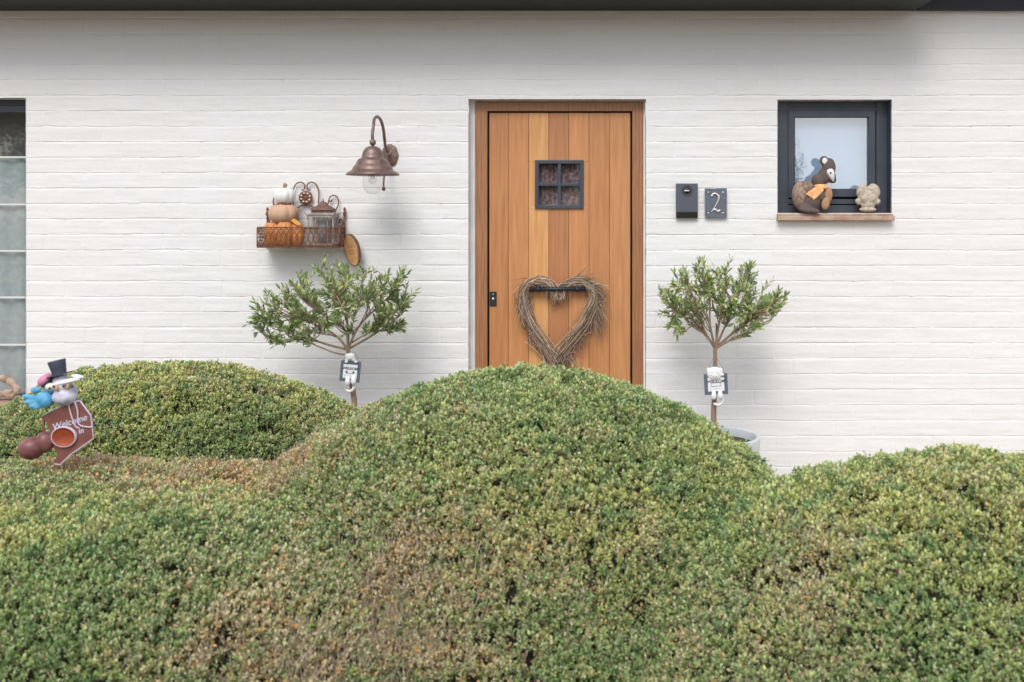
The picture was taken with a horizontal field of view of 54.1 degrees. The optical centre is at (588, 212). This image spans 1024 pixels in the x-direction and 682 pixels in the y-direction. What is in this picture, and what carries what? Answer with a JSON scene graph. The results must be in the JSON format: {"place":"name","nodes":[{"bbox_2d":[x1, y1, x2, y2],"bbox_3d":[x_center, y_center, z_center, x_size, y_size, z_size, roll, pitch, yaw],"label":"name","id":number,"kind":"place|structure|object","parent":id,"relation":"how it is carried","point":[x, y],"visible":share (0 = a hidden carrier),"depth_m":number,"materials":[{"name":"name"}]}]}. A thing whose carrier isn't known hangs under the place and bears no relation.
{"place":"outdoors","nodes":[
{"label":"outdoors","id":0,"kind":"place"},
{"bbox_2d":[0,375,21,398],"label":"driftwood knot","id":1,"kind":"object","parent":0,"point":[14,390],"visible":0.99,"depth_m":6.43,"materials":[{"name":"beige wood"}]},
{"bbox_2d":[241,252,421,412],"bbox_3d":[-1.570,0.821,5.998,1.050,1.198,0.670,0,0,0],"label":"olive tree","id":2,"kind":"object","parent":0,"point":[298,316],"visible":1,"depth_m":6.00,"materials":[{"name":"green plant"}]},
{"bbox_2d":[339,351,360,392],"bbox_3d":[-1.426,0.953,5.967,0.130,0.245,0.043,0,0,0],"label":"hanging sign","id":3,"kind":"object","parent":2,"relation":"attached to","point":[350,371],"visible":1,"depth_m":5.96,"materials":[{"name":"white stone"}]},
{"bbox_2d":[721,426,759,458],"bbox_3d":[0.761,1.566,6.020,0.540,0.462,0.540,0,0,0],"label":"plant pot","id":4,"kind":"object","parent":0,"point":[743,434],"visible":0.18,"depth_m":6.13,"materials":[{"name":"ceramic"}]},
{"bbox_2d":[656,255,789,422],"bbox_3d":[0.788,0.824,6.034,0.764,1.193,0.669,0,0,0],"label":"olive tree","id":5,"kind":"object","parent":4,"relation":"on","point":[767,304],"visible":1,"depth_m":5.97,"materials":[{"name":"green plant"}]},
{"bbox_2d":[704,358,727,405],"bbox_3d":[0.760,1.012,5.967,0.147,0.291,0.043,0,0,0],"label":"hanging sign","id":6,"kind":"object","parent":5,"relation":"attached to","point":[715,381],"visible":1,"depth_m":5.96,"materials":[{"name":"white stone"}]},
{"label":"ground","id":7,"kind":"structure","parent":0,"visible":0},
{"bbox_2d":[0,359,358,488],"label":"clipped hedge","id":8,"kind":"object","parent":7,"relation":"on","point":[166,409],"visible":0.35,"depth_m":4.74,"materials":[{"name":"green plant"}]},
{"bbox_2d":[0,450,406,681],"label":"clipped hedge","id":9,"kind":"object","parent":7,"relation":"on","point":[131,568],"visible":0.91,"depth_m":2.87,"materials":[{"name":"green plant"}]},
{"bbox_2d":[17,358,94,473],"bbox_3d":[-1.894,0.726,3.558,0.266,0.414,0.095,0,0,0],"label":"bird ornament","id":10,"kind":"object","parent":9,"relation":"on","point":[69,421],"visible":1,"depth_m":3.55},
{"bbox_2d":[0,0,1023,484],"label":"brick house","id":11,"kind":"structure","parent":7,"relation":"on","point":[154,154],"depth_m":6.50,"materials":[{"name":"white paint"}]},
{"bbox_2d":[0,100,25,408],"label":"window","id":12,"kind":"structure","parent":11,"relation":"in","point":[12,112],"depth_m":6.65,"materials":[{"name":"white"}]},
{"bbox_2d":[256,181,345,248],"bbox_3d":[-1.834,0.014,6.375,0.528,0.437,0.234,0,0,0],"label":"wall rack","id":13,"kind":"object","parent":11,"relation":"attached to","point":[305,198],"depth_m":6.29,"materials":[{"name":"metal"}]},
{"bbox_2d":[263,223,277,244],"bbox_3d":[-2.018,0.135,6.369,0.120,0.146,0.102,0,0,0],"label":"pumpkin","id":14,"kind":"object","parent":13,"relation":"on","point":[271,231],"visible":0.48,"depth_m":6.33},
{"bbox_2d":[276,222,291,244],"bbox_3d":[-1.934,0.131,6.344,0.111,0.150,0.083,0,0,0],"label":"pumpkin","id":15,"kind":"object","parent":13,"relation":"on","point":[284,224],"visible":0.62,"depth_m":6.32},
{"bbox_2d":[268,205,298,222],"bbox_3d":[-1.951,0.006,6.385,0.188,0.116,0.188,0,0,0],"label":"pumpkin","id":16,"kind":"object","parent":15,"relation":"on","point":[282,213],"visible":0.91,"depth_m":6.32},
{"bbox_2d":[274,183,295,202],"bbox_3d":[-1.946,-0.127,6.386,0.136,0.129,0.136,0,0,0],"label":"pumpkin","id":17,"kind":"object","parent":16,"relation":"on","point":[284,194],"visible":1,"depth_m":6.34,"materials":[{"name":"white"}]},
{"bbox_2d":[290,224,304,244],"bbox_3d":[-1.871,0.139,6.379,0.108,0.141,0.091,0,0,0],"label":"pumpkin","id":18,"kind":"object","parent":13,"relation":"on","point":[299,234],"visible":0.57,"depth_m":6.35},
{"bbox_2d":[291,219,303,225],"bbox_3d":[-1.850,0.059,6.332,0.082,0.047,0.010,0,0,-6],"label":"autumn leaf","id":19,"kind":"object","parent":18,"relation":"on","point":[295,221],"visible":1,"depth_m":6.33,"materials":[{"name":"orange"}]},
{"bbox_2d":[304,198,340,244],"bbox_3d":[-1.699,0.057,6.385,0.190,0.304,0.190,0,0,0],"label":"lantern","id":20,"kind":"object","parent":13,"relation":"on","point":[323,208],"visible":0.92,"depth_m":6.32,"materials":[{"name":"metal"}]},
{"bbox_2d":[318,223,326,242],"bbox_3d":[-1.699,0.122,6.385,0.062,0.141,0.062,0,0,0],"label":"candle","id":21,"kind":"object","parent":20,"relation":"in","point":[323,231],"visible":0.71,"depth_m":6.36,"materials":[{"name":"grey wax"}]},
{"bbox_2d":[343,223,360,265],"bbox_3d":[-1.528,0.193,6.441,0.123,0.299,0.043,0,0,20],"label":"wood slice","id":22,"kind":"object","parent":13,"relation":"hanging from","point":[352,249],"visible":0.98,"depth_m":6.43,"materials":[{"name":"brown wood"}]},
{"bbox_2d":[345,115,399,193],"bbox_3d":[-1.333,-0.366,6.246,0.329,0.500,0.500,0,0,0],"label":"wall lamp","id":23,"kind":"object","parent":11,"relation":"attached to","point":[373,161],"visible":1,"depth_m":6.12,"materials":[{"name":"orange metal"}]},
{"bbox_2d":[489,113,629,405],"bbox_3d":[-0.192,0.542,6.611,0.934,2.408,0.173,0,0,0],"label":"door","id":24,"kind":"structure","parent":11,"relation":"in","point":[559,183],"depth_m":6.60,"materials":[{"name":"brown wood"}]},
{"bbox_2d":[510,267,617,376],"bbox_3d":[-0.169,0.745,6.553,0.733,0.789,0.114,0,0,0],"label":"heart wreath","id":25,"kind":"object","parent":11,"relation":"attached to","point":[575,334],"visible":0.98,"depth_m":6.54,"materials":[{"name":"beige wicker"}]},
{"bbox_2d":[676,183,697,217],"bbox_3d":[0.636,-0.079,6.478,0.141,0.225,0.040,0,0,0],"label":"doorbell","id":26,"kind":"object","parent":11,"relation":"attached to","point":[686,196],"visible":1,"depth_m":6.47,"materials":[{"name":"grey plastic"}]},
{"bbox_2d":[705,188,726,217],"bbox_3d":[0.824,-0.065,6.483,0.143,0.189,0.034,0,0,0],"label":"house number","id":27,"kind":"object","parent":11,"relation":"attached to","point":[715,202],"visible":1,"depth_m":6.47,"materials":[{"name":"grey stone"}]},
{"bbox_2d":[776,99,894,220],"bbox_3d":[1.599,-0.354,6.553,0.761,0.807,0.217,0,0,0],"label":"window","id":28,"kind":"structure","parent":11,"relation":"in","point":[856,135],"depth_m":6.60,"materials":[{"name":"black"}]},
{"bbox_2d":[792,156,835,213],"bbox_3d":[1.466,-0.181,6.488,0.289,0.378,0.150,0,0,0],"label":"plush animal","id":29,"kind":"object","parent":28,"relation":"on","point":[814,195],"visible":1,"depth_m":6.47},
{"bbox_2d":[855,184,879,211],"bbox_3d":[1.819,-0.099,6.508,0.164,0.187,0.068,0,0,0],"label":"figurine","id":30,"kind":"object","parent":28,"relation":"on","point":[867,200],"visible":1,"depth_m":6.49,"materials":[{"name":"beige ceramic"}]},
{"bbox_2d":[258,361,780,681],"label":"clipped hedge","id":31,"kind":"object","parent":7,"relation":"on","point":[486,524],"visible":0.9,"depth_m":3.12,"materials":[{"name":"green plant"}]},
{"bbox_2d":[628,439,1023,681],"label":"clipped hedge","id":32,"kind":"object","parent":7,"relation":"on","point":[882,571],"visible":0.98,"depth_m":2.85,"materials":[{"name":"green plant"}]}
]}

